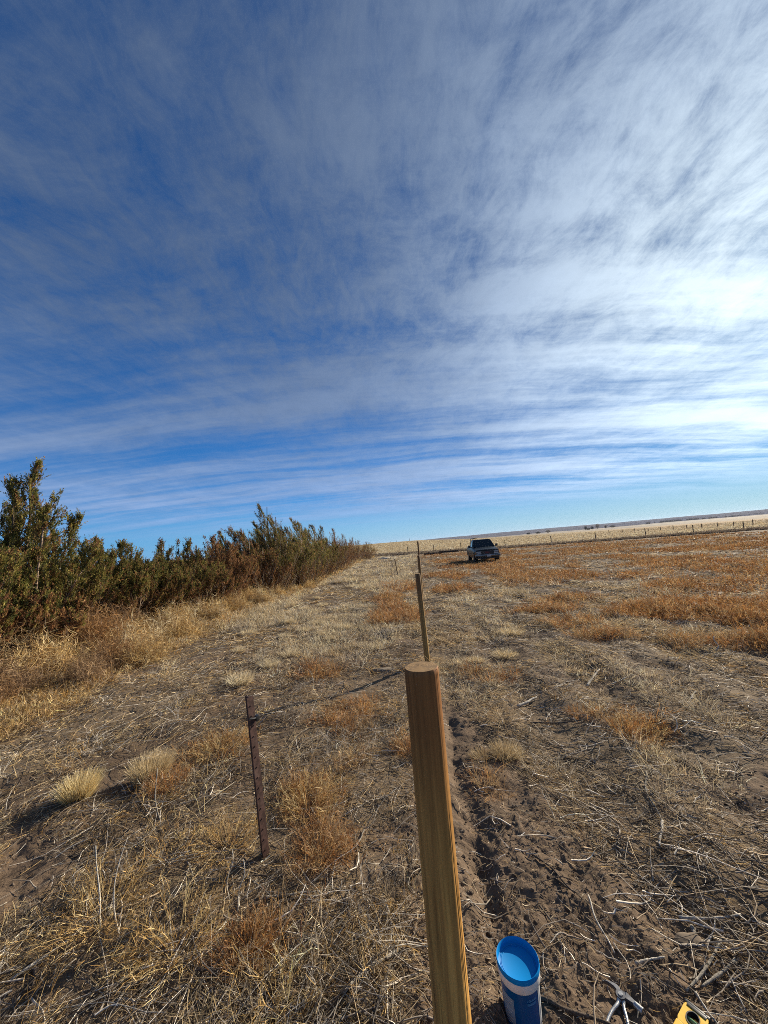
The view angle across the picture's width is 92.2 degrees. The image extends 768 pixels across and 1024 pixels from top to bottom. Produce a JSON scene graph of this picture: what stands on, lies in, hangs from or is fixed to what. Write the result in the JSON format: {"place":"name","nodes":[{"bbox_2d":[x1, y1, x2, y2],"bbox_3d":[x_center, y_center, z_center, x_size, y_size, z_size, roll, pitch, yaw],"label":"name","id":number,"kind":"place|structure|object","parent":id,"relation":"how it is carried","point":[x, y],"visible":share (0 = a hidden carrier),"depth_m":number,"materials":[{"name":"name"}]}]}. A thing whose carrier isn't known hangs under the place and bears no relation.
{"place":"outdoors","nodes":[
{"label":"outdoors","id":0,"kind":"place"},
{"bbox_2d":[0,514,767,1023],"bbox_3d":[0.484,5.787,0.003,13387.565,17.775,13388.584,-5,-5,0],"label":"ground","id":1,"kind":"structure","parent":0,"point":[44,870],"depth_m":2.19,"materials":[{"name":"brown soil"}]},
{"bbox_2d":[0,646,41,689],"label":"tumbleweed","id":2,"kind":"object","parent":1,"relation":"on","point":[12,665],"visible":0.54,"depth_m":5.10,"materials":[{"name":"plant"}]},
{"bbox_2d":[0,671,48,711],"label":"tumbleweed","id":3,"kind":"object","parent":1,"relation":"on","point":[6,694],"visible":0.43,"depth_m":4.70,"materials":[{"name":"plant"}]},
{"bbox_2d":[27,965,37,996],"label":"stick","id":4,"kind":"object","parent":1,"relation":"on","point":[35,969],"visible":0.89,"depth_m":1.47,"materials":[{"name":"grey wood"}]},
{"bbox_2d":[0,653,76,703],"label":"tumbleweed","id":5,"kind":"object","parent":1,"relation":"on","point":[31,677],"visible":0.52,"depth_m":5.12,"materials":[{"name":"plant"}]},
{"bbox_2d":[0,560,86,663],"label":"cedar tree","id":6,"kind":"object","parent":1,"relation":"on","point":[21,610],"visible":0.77,"depth_m":6.52,"materials":[{"name":"green plant"}]},
{"bbox_2d":[0,619,103,679],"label":"tumbleweed","id":7,"kind":"object","parent":1,"relation":"on","point":[41,648],"visible":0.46,"depth_m":5.85,"materials":[{"name":"plant"}]},
{"bbox_2d":[0,620,109,671],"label":"tumbleweed","id":8,"kind":"object","parent":1,"relation":"on","point":[33,647],"visible":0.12,"depth_m":6.26,"materials":[{"name":"plant"}]},
{"bbox_2d":[10,904,112,979],"bbox_3d":[-1.377,1.855,1.603,0.026,0.013,0.350,-8,-6,31],"label":"stick","id":9,"kind":"object","parent":1,"relation":"on","point":[29,966],"visible":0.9,"depth_m":1.53,"materials":[{"name":"grey wood"}]},
{"bbox_2d":[0,456,126,629],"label":"cedar tree","id":10,"kind":"object","parent":1,"relation":"on","point":[34,550],"visible":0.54,"depth_m":7.63,"materials":[{"name":"green plant"}]},
{"bbox_2d":[13,600,114,667],"bbox_3d":[-6.193,2.335,7.103,3.599,1.326,1.940,-6,-15,38],"label":"tumbleweed","id":11,"kind":"object","parent":1,"relation":"on","point":[74,633],"visible":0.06,"depth_m":6.99,"materials":[{"name":"plant"}]},
{"bbox_2d":[48,764,110,806],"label":"bunchgrass","id":12,"kind":"object","parent":1,"relation":"on","point":[76,789],"visible":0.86,"depth_m":2.57,"materials":[{"name":"plant"}]},
{"bbox_2d":[40,645,129,695],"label":"tumbleweed","id":13,"kind":"object","parent":1,"relation":"on","point":[85,670],"visible":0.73,"depth_m":5.37,"materials":[{"name":"plant"}]},
{"bbox_2d":[12,842,171,996],"bbox_3d":[-1.324,1.798,1.708,0.564,0.265,0.583,-8,-6,34],"label":"dead weed","id":14,"kind":"object","parent":1,"relation":"on","point":[58,933],"visible":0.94,"depth_m":1.67,"materials":[{"name":"plant"}]},
{"bbox_2d":[95,845,101,930],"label":"dead stalk","id":15,"kind":"object","parent":1,"relation":"on","point":[98,888],"visible":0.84,"depth_m":1.69,"materials":[{"name":"beige plant"}]},
{"bbox_2d":[20,585,182,652],"bbox_3d":[-6.087,2.207,7.545,4.648,1.570,2.448,8,2,28],"label":"tumbleweed","id":16,"kind":"object","parent":1,"relation":"on","point":[96,632],"visible":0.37,"depth_m":7.36,"materials":[{"name":"plant"}]},
{"bbox_2d":[56,621,160,678],"bbox_3d":[-4.622,2.343,6.428,1.577,0.949,1.493,-4,2,-32],"label":"tumbleweed","id":17,"kind":"object","parent":1,"relation":"on","point":[112,644],"visible":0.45,"depth_m":6.36,"materials":[{"name":"plant"}]},
{"bbox_2d":[66,541,159,604],"bbox_3d":[-8.152,2.124,10.856,3.100,2.708,2.946,-5,-5,0],"label":"cedar tree","id":18,"kind":"object","parent":1,"relation":"on","point":[105,556],"visible":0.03,"depth_m":10.68,"materials":[{"name":"green plant"}]},
{"bbox_2d":[113,837,127,934],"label":"dead stalk","id":19,"kind":"object","parent":1,"relation":"on","point":[114,889],"visible":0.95,"depth_m":1.68,"materials":[{"name":"beige plant"}]},
{"bbox_2d":[78,588,167,630],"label":"tumbleweed","id":20,"kind":"object","parent":1,"relation":"on","point":[119,610],"visible":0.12,"depth_m":8.64,"materials":[{"name":"plant"}]},
{"bbox_2d":[106,606,160,630],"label":"tumbleweed","id":21,"kind":"object","parent":1,"relation":"on","point":[140,617],"visible":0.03,"depth_m":9.15,"materials":[{"name":"plant"}]},
{"bbox_2d":[100,610,168,637],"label":"tumbleweed","id":22,"kind":"object","parent":1,"relation":"on","point":[133,622],"visible":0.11,"depth_m":8.42,"materials":[{"name":"plant"}]},
{"bbox_2d":[66,539,204,624],"bbox_3d":[-6.792,1.958,9.917,3.200,2.538,2.880,-5,-5,0],"label":"cedar tree","id":23,"kind":"object","parent":1,"relation":"on","point":[140,578],"visible":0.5,"depth_m":9.70,"materials":[{"name":"green plant"}]},
{"bbox_2d":[85,607,191,656],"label":"tumbleweed","id":24,"kind":"object","parent":1,"relation":"on","point":[139,626],"visible":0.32,"depth_m":7.26,"materials":[{"name":"plant"}]},
{"bbox_2d":[110,595,169,622],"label":"tumbleweed","id":25,"kind":"object","parent":1,"relation":"on","point":[140,610],"visible":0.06,"depth_m":9.45,"materials":[{"name":"plant"}]},
{"bbox_2d":[103,629,183,672],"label":"tumbleweed","id":26,"kind":"object","parent":1,"relation":"on","point":[148,651],"visible":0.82,"depth_m":6.36,"materials":[{"name":"plant"}]},
{"bbox_2d":[119,745,182,788],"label":"bunchgrass","id":27,"kind":"object","parent":1,"relation":"on","point":[140,772],"visible":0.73,"depth_m":2.77,"materials":[{"name":"plant"}]},
{"bbox_2d":[135,758,195,801],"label":"orange weed","id":28,"kind":"object","parent":1,"relation":"on","point":[160,788],"visible":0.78,"depth_m":2.64,"materials":[{"name":"plant"}]},
{"bbox_2d":[85,858,252,1018],"bbox_3d":[-0.883,1.723,1.548,0.627,0.256,0.592,-5,-5,0],"label":"dead weed","id":29,"kind":"object","parent":1,"relation":"on","point":[199,947],"visible":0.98,"depth_m":1.53,"materials":[{"name":"plant"}]},
{"bbox_2d":[131,537,207,605],"bbox_3d":[-7.660,2.267,13.037,2.686,2.800,3.180,-2,-6,-26],"label":"cedar tree","id":30,"kind":"object","parent":1,"relation":"on","point":[160,546],"visible":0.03,"depth_m":12.92,"materials":[{"name":"green plant"}]},
{"bbox_2d":[133,610,224,642],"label":"tumbleweed","id":31,"kind":"object","parent":1,"relation":"on","point":[181,630],"visible":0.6,"depth_m":8.19,"materials":[{"name":"plant"}]},
{"bbox_2d":[143,593,216,630],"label":"tumbleweed","id":32,"kind":"object","parent":1,"relation":"on","point":[175,614],"visible":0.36,"depth_m":9.18,"materials":[{"name":"plant"}]},
{"bbox_2d":[152,599,209,621],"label":"tumbleweed","id":33,"kind":"object","parent":1,"relation":"on","point":[182,611],"visible":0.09,"depth_m":9.98,"materials":[{"name":"plant"}]},
{"bbox_2d":[134,537,241,611],"bbox_3d":[-6.541,2.115,11.856,3.681,2.633,3.312,-5,-5,0],"label":"cedar tree","id":34,"kind":"object","parent":1,"relation":"on","point":[204,575],"visible":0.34,"depth_m":11.63,"materials":[{"name":"green plant"}]},
{"bbox_2d":[0,555,377,740],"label":"golden brush","id":35,"kind":"object","parent":1,"relation":"on","point":[55,694],"visible":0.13,"depth_m":4.87,"materials":[{"name":"plant"}]},
{"bbox_2d":[175,599,222,611],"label":"tumbleweed","id":36,"kind":"object","parent":1,"relation":"on","point":[195,605],"visible":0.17,"depth_m":11.18,"materials":[{"name":"plant"}]},
{"bbox_2d":[175,720,248,768],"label":"dead weed","id":37,"kind":"object","parent":1,"relation":"on","point":[203,743],"visible":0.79,"depth_m":3.12,"materials":[{"name":"plant"}]},
{"bbox_2d":[169,534,258,600],"bbox_3d":[-6.276,2.166,13.439,3.378,2.758,3.850,-3,-5,-23],"label":"cedar tree","id":38,"kind":"object","parent":1,"relation":"on","point":[232,560],"visible":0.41,"depth_m":13.25,"materials":[{"name":"green plant"}]},
{"bbox_2d":[191,594,241,622],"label":"tumbleweed","id":39,"kind":"object","parent":1,"relation":"on","point":[219,610],"visible":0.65,"depth_m":10.54,"materials":[{"name":"plant"}]},
{"bbox_2d":[195,529,245,562],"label":"cedar tree","id":40,"kind":"object","parent":1,"relation":"on","point":[219,533],"visible":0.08,"depth_m":16.28,"materials":[{"name":"green plant"}]},
{"bbox_2d":[174,802,269,874],"bbox_3d":[-0.883,1.770,2.059,0.477,0.230,0.476,-5,-5,0],"label":"dead weed","id":41,"kind":"object","parent":1,"relation":"on","point":[210,832],"visible":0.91,"depth_m":2.05,"materials":[{"name":"plant"}]},
{"bbox_2d":[212,590,256,611],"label":"tumbleweed","id":42,"kind":"object","parent":1,"relation":"on","point":[237,601],"visible":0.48,"depth_m":11.89,"materials":[{"name":"plant"}]},
{"bbox_2d":[207,584,262,604],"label":"tumbleweed","id":43,"kind":"object","parent":1,"relation":"on","point":[232,595],"visible":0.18,"depth_m":12.75,"materials":[{"name":"plant"}]},
{"bbox_2d":[222,669,260,686],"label":"bunchgrass","id":44,"kind":"object","parent":1,"relation":"on","point":[243,681],"visible":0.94,"depth_m":4.90,"materials":[{"name":"plant"}]},
{"bbox_2d":[204,900,286,992],"bbox_3d":[-0.554,1.747,1.517,0.324,0.160,0.344,-1,-7,-40],"label":"dead weed","id":45,"kind":"object","parent":1,"relation":"on","point":[260,942],"visible":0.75,"depth_m":1.52,"materials":[{"name":"plant"}]},
{"bbox_2d":[236,627,257,635],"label":"bunchgrass","id":46,"kind":"object","parent":1,"relation":"on","point":[243,632],"visible":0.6,"depth_m":8.09,"materials":[{"name":"plant"}]},
{"bbox_2d":[208,524,293,593],"bbox_3d":[-5.679,2.085,15.221,3.174,3.248,2.918,-8,-6,29],"label":"cedar tree","id":47,"kind":"object","parent":1,"relation":"on","point":[266,572],"visible":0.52,"depth_m":14.94,"materials":[{"name":"green plant"}]},
{"bbox_2d":[245,695,268,859],"bbox_3d":[-0.648,1.566,2.000,0.070,1.142,0.094,-8,-2,33],"label":"steel post","id":48,"kind":"object","parent":1,"relation":"on","point":[252,718],"visible":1,"depth_m":1.98,"materials":[{"name":"brown metal"}]},
{"bbox_2d":[241,582,281,603],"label":"tumbleweed","id":49,"kind":"object","parent":1,"relation":"on","point":[259,590],"visible":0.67,"depth_m":13.27,"materials":[{"name":"plant"}]},
{"bbox_2d":[258,657,283,668],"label":"bunchgrass","id":50,"kind":"object","parent":1,"relation":"on","point":[266,664],"visible":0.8,"depth_m":5.63,"materials":[{"name":"plant"}]},
{"bbox_2d":[235,503,311,591],"bbox_3d":[-5.147,1.674,16.826,3.643,4.366,3.332,-3,-5,-20],"label":"cedar tree","id":51,"kind":"object","parent":1,"relation":"on","point":[283,549],"visible":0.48,"depth_m":16.33,"materials":[{"name":"green plant"}]},
{"bbox_2d":[266,584,292,595],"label":"tumbleweed","id":52,"kind":"object","parent":1,"relation":"on","point":[278,591],"visible":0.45,"depth_m":14.91,"materials":[{"name":"plant"}]},
{"bbox_2d":[279,648,299,657],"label":"bunchgrass","id":53,"kind":"object","parent":1,"relation":"on","point":[289,654],"visible":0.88,"depth_m":6.10,"materials":[{"name":"plant"}]},
{"bbox_2d":[257,513,324,586],"bbox_3d":[-4.783,1.955,18.636,3.758,4.049,3.276,-5,-5,0],"label":"cedar tree","id":54,"kind":"object","parent":1,"relation":"on","point":[308,565],"visible":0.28,"depth_m":18.34,"materials":[{"name":"green plant"}]},
{"bbox_2d":[262,890,319,899],"bbox_3d":[-0.434,1.788,1.728,0.265,0.020,0.016,-4,-5,-5],"label":"stick","id":55,"kind":"object","parent":1,"relation":"on","point":[296,893],"visible":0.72,"depth_m":1.73,"materials":[{"name":"grey wood"}]},
{"bbox_2d":[279,517,333,582],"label":"cedar tree","id":56,"kind":"object","parent":1,"relation":"on","point":[320,570],"visible":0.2,"depth_m":20.80,"materials":[{"name":"green plant"}]},
{"bbox_2d":[299,574,317,588],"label":"tumbleweed","id":57,"kind":"object","parent":1,"relation":"on","point":[308,585],"visible":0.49,"depth_m":18.32,"materials":[{"name":"plant"}]},
{"bbox_2d":[266,766,355,829],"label":"dead weed","id":58,"kind":"object","parent":1,"relation":"on","point":[297,808],"visible":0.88,"depth_m":2.32,"materials":[{"name":"plant"}]},
{"bbox_2d":[297,520,338,578],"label":"cedar tree","id":59,"kind":"object","parent":1,"relation":"on","point":[335,550],"visible":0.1,"depth_m":24.13,"materials":[{"name":"green plant"}]},
{"bbox_2d":[274,805,367,889],"bbox_3d":[-0.372,1.762,1.976,0.459,0.194,0.478,-7,-6,26],"label":"dead weed","id":60,"kind":"object","parent":1,"relation":"on","point":[305,845],"visible":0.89,"depth_m":1.99,"materials":[{"name":"plant"}]},
{"bbox_2d":[312,526,348,574],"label":"cedar tree","id":61,"kind":"object","parent":1,"relation":"on","point":[321,530],"visible":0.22,"depth_m":28.60,"materials":[{"name":"green plant"}]},
{"bbox_2d":[326,528,359,569],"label":"cedar tree","id":62,"kind":"object","parent":1,"relation":"on","point":[340,550],"visible":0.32,"depth_m":33.74,"materials":[{"name":"green plant"}]},
{"bbox_2d":[337,533,363,563],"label":"cedar tree","id":63,"kind":"object","parent":1,"relation":"on","point":[351,544],"visible":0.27,"depth_m":41.64,"materials":[{"name":"green plant"}]},
{"bbox_2d":[349,537,366,560],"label":"cedar tree","id":64,"kind":"object","parent":1,"relation":"on","point":[361,550],"visible":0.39,"depth_m":51.41,"materials":[{"name":"green plant"}]},
{"bbox_2d":[359,542,377,558],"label":"cedar tree","id":65,"kind":"object","parent":1,"relation":"on","point":[368,553],"visible":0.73,"depth_m":61.47,"materials":[{"name":"brown plant"}]},
{"bbox_2d":[342,948,400,991],"bbox_3d":[-0.039,1.733,1.410,0.285,0.051,0.022,-1,-6,-39],"label":"stick","id":66,"kind":"object","parent":1,"relation":"on","point":[366,969],"visible":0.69,"depth_m":1.40,"materials":[{"name":"grey wood"}]},
{"bbox_2d":[0,564,767,1023],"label":"stubble twigs","id":67,"kind":"object","parent":1,"relation":"on","point":[644,902],"visible":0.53,"depth_m":1.80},
{"bbox_2d":[0,632,767,1023],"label":"tan weeds","id":68,"kind":"object","parent":1,"relation":"on","point":[276,1000],"visible":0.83,"depth_m":1.88,"materials":[{"name":"plant"}]},
{"bbox_2d":[0,578,767,1023],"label":"matted grass","id":69,"kind":"structure","parent":1,"relation":"on","point":[552,646],"depth_m":4.58,"materials":[{"name":"plant"}]},
{"bbox_2d":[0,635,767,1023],"bbox_3d":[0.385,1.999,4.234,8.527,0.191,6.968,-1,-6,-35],"label":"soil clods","id":70,"kind":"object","parent":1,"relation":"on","point":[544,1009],"visible":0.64,"depth_m":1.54,"materials":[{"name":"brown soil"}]},
{"bbox_2d":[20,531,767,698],"bbox_3d":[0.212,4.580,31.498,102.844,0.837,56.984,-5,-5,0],"label":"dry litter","id":71,"kind":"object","parent":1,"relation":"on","point":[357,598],"visible":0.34,"depth_m":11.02,"materials":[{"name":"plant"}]},
{"bbox_2d":[383,726,410,764],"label":"dead weed","id":72,"kind":"object","parent":1,"relation":"on","point":[397,743],"visible":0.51,"depth_m":2.96,"materials":[{"name":"plant"}]},
{"bbox_2d":[415,573,429,661],"bbox_3d":[0.559,1.623,5.225,0.075,1.497,0.074,-6,-5,0],"label":"wooden post","id":73,"kind":"object","parent":1,"relation":"on","point":[422,615],"visible":0.82,"depth_m":5.21,"materials":[{"name":"brown wood"}]},
{"bbox_2d":[113,553,752,837],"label":"bleached grass","id":74,"kind":"structure","parent":1,"relation":"on","point":[269,610],"depth_m":6.88,"materials":[{"name":"plant"}]},
{"bbox_2d":[404,661,471,1023],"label":"wooden post","id":75,"kind":"object","parent":1,"relation":"on","point":[446,948],"visible":1,"depth_m":1.02,"materials":[{"name":"brown wood"}]},
{"bbox_2d":[165,531,767,993],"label":"orange weeds","id":76,"kind":"object","parent":1,"relation":"on","point":[725,609],"visible":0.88,"depth_m":6.83,"materials":[{"name":"plant"}]},
{"bbox_2d":[466,742,496,764],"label":"bunchgrass","id":77,"kind":"object","parent":1,"relation":"on","point":[475,756],"visible":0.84,"depth_m":2.83,"materials":[{"name":"plant"}]},
{"bbox_2d":[467,538,500,562],"bbox_3d":[8.298,3.166,31.339,2.400,2.010,5.506,-5,-5,5],"label":"pickup truck","id":78,"kind":"object","parent":1,"relation":"on","point":[482,549],"visible":0.97,"depth_m":29.54,"materials":[{"name":"blue paint"}]},
{"bbox_2d":[490,647,518,659],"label":"bunchgrass","id":79,"kind":"object","parent":1,"relation":"on","point":[499,655],"visible":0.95,"depth_m":5.15,"materials":[{"name":"plant"}]},
{"bbox_2d":[486,738,526,761],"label":"bunchgrass","id":80,"kind":"object","parent":1,"relation":"on","point":[496,751],"visible":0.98,"depth_m":2.79,"materials":[{"name":"plant"}]},
{"bbox_2d":[494,626,524,636],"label":"bunchgrass","id":81,"kind":"object","parent":1,"relation":"on","point":[510,629],"visible":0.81,"depth_m":6.21,"materials":[{"name":"plant"}]},
{"bbox_2d":[496,936,541,1023],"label":"blue tub","id":82,"kind":"object","parent":1,"relation":"on","point":[518,964],"visible":1,"depth_m":1.23,"materials":[{"name":"blue plastic"}]},
{"bbox_2d":[529,851,574,893],"bbox_3d":[0.804,1.716,1.770,0.026,0.026,0.279,-3,-5,-23],"label":"stick","id":83,"kind":"object","parent":1,"relation":"on","point":[541,860],"visible":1,"depth_m":1.78,"materials":[{"name":"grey wood"}]},
{"bbox_2d":[344,519,767,553],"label":"pale field grass","id":84,"kind":"structure","parent":1,"relation":"on","point":[738,524],"depth_m":100.79,"materials":[{"name":"plant"}]},
{"bbox_2d":[530,719,589,723],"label":"stick","id":85,"kind":"object","parent":1,"relation":"on","point":[557,722],"visible":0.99,"depth_m":3.19,"materials":[{"name":"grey wood"}]},
{"bbox_2d":[360,525,767,556],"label":"ditch weeds","id":86,"kind":"object","parent":1,"relation":"on","point":[711,531],"visible":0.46,"depth_m":55.66,"materials":[{"name":"plant"}]},
{"bbox_2d":[540,994,611,1023],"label":"stick","id":87,"kind":"object","parent":1,"relation":"on","point":[573,1012],"visible":0.89,"depth_m":1.24,"materials":[{"name":"brown wood"}]},
{"bbox_2d":[407,520,762,550],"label":"wire fence","id":88,"kind":"object","parent":1,"relation":"on","point":[595,534],"visible":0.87,"depth_m":61.25,"materials":[{"name":"brown wood"}]},
{"bbox_2d":[587,895,614,953],"bbox_3d":[0.887,1.693,1.526,0.020,0.021,0.217,-5,-5,5],"label":"stick","id":89,"kind":"object","parent":1,"relation":"on","point":[598,923],"visible":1,"depth_m":1.52,"materials":[{"name":"grey wood"}]},
{"bbox_2d":[602,980,644,1023],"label":"fencing pliers","id":90,"kind":"object","parent":1,"relation":"on","point":[623,998],"visible":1,"depth_m":1.25,"materials":[{"name":"metal"}]},
{"bbox_2d":[606,711,676,745],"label":"dead weed","id":91,"kind":"object","parent":1,"relation":"on","point":[656,731],"visible":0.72,"depth_m":2.97,"materials":[{"name":"plant"}]},
{"bbox_2d":[634,956,664,964],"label":"stick","id":92,"kind":"object","parent":1,"relation":"on","point":[641,961],"visible":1,"depth_m":1.37,"materials":[{"name":"grey wood"}]},
{"bbox_2d":[644,770,661,819],"bbox_3d":[1.613,1.708,2.239,0.046,0.017,0.478,-7,-6,27],"label":"stick","id":93,"kind":"object","parent":1,"relation":"on","point":[645,782],"visible":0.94,"depth_m":2.27,"materials":[{"name":"grey wood"}]},
{"bbox_2d":[674,932,703,949],"bbox_3d":[1.198,1.692,1.449,0.114,0.043,0.074,-5,-5,0],"label":"stone","id":94,"kind":"object","parent":1,"relation":"on","point":[695,938],"visible":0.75,"depth_m":1.45,"materials":[{"name":"beige stone"}]},
{"bbox_2d":[673,999,711,1023],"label":"spirit level","id":95,"kind":"object","parent":1,"relation":"on","point":[689,1012],"visible":1,"depth_m":1.19,"materials":[{"name":"yellow plastic"}]},
{"bbox_2d":[685,938,722,992],"bbox_3d":[1.183,1.663,1.357,0.329,0.038,0.017,-2,-6,-32],"label":"stick","id":96,"kind":"object","parent":1,"relation":"on","point":[701,974],"visible":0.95,"depth_m":1.34,"materials":[{"name":"grey wood"}]},
{"bbox_2d":[694,991,717,1023],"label":"stick","id":97,"kind":"object","parent":1,"relation":"on","point":[704,1006],"visible":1,"depth_m":1.23,"materials":[{"name":"grey wood"}]},
{"bbox_2d":[678,913,740,919],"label":"stick","id":98,"kind":"object","parent":1,"relation":"on","point":[700,918],"visible":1,"depth_m":1.52,"materials":[{"name":"grey wood"}]},
{"bbox_2d":[700,958,737,987],"bbox_3d":[1.208,1.663,1.329,0.206,0.017,0.014,-3,-5,-22],"label":"stick","id":99,"kind":"object","parent":1,"relation":"on","point":[718,975],"visible":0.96,"depth_m":1.32,"materials":[{"name":"grey wood"}]},
{"bbox_2d":[0,0,767,564],"label":"sky","id":100,"kind":"structure","parent":0,"point":[368,271],"materials":[{"name":"blue"}]},
{"bbox_2d":[427,509,767,539],"bbox_3d":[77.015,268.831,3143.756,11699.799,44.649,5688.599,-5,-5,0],"label":"hills","id":101,"kind":"structure","parent":0,"point":[683,518],"depth_m":2020.13,"materials":[{"name":"beige plant"}]},
{"bbox_2d":[646,513,760,523],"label":"woodland","id":102,"kind":"object","parent":101,"relation":"on","point":[693,519],"visible":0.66,"depth_m":1474.55,"materials":[{"name":"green plant"}]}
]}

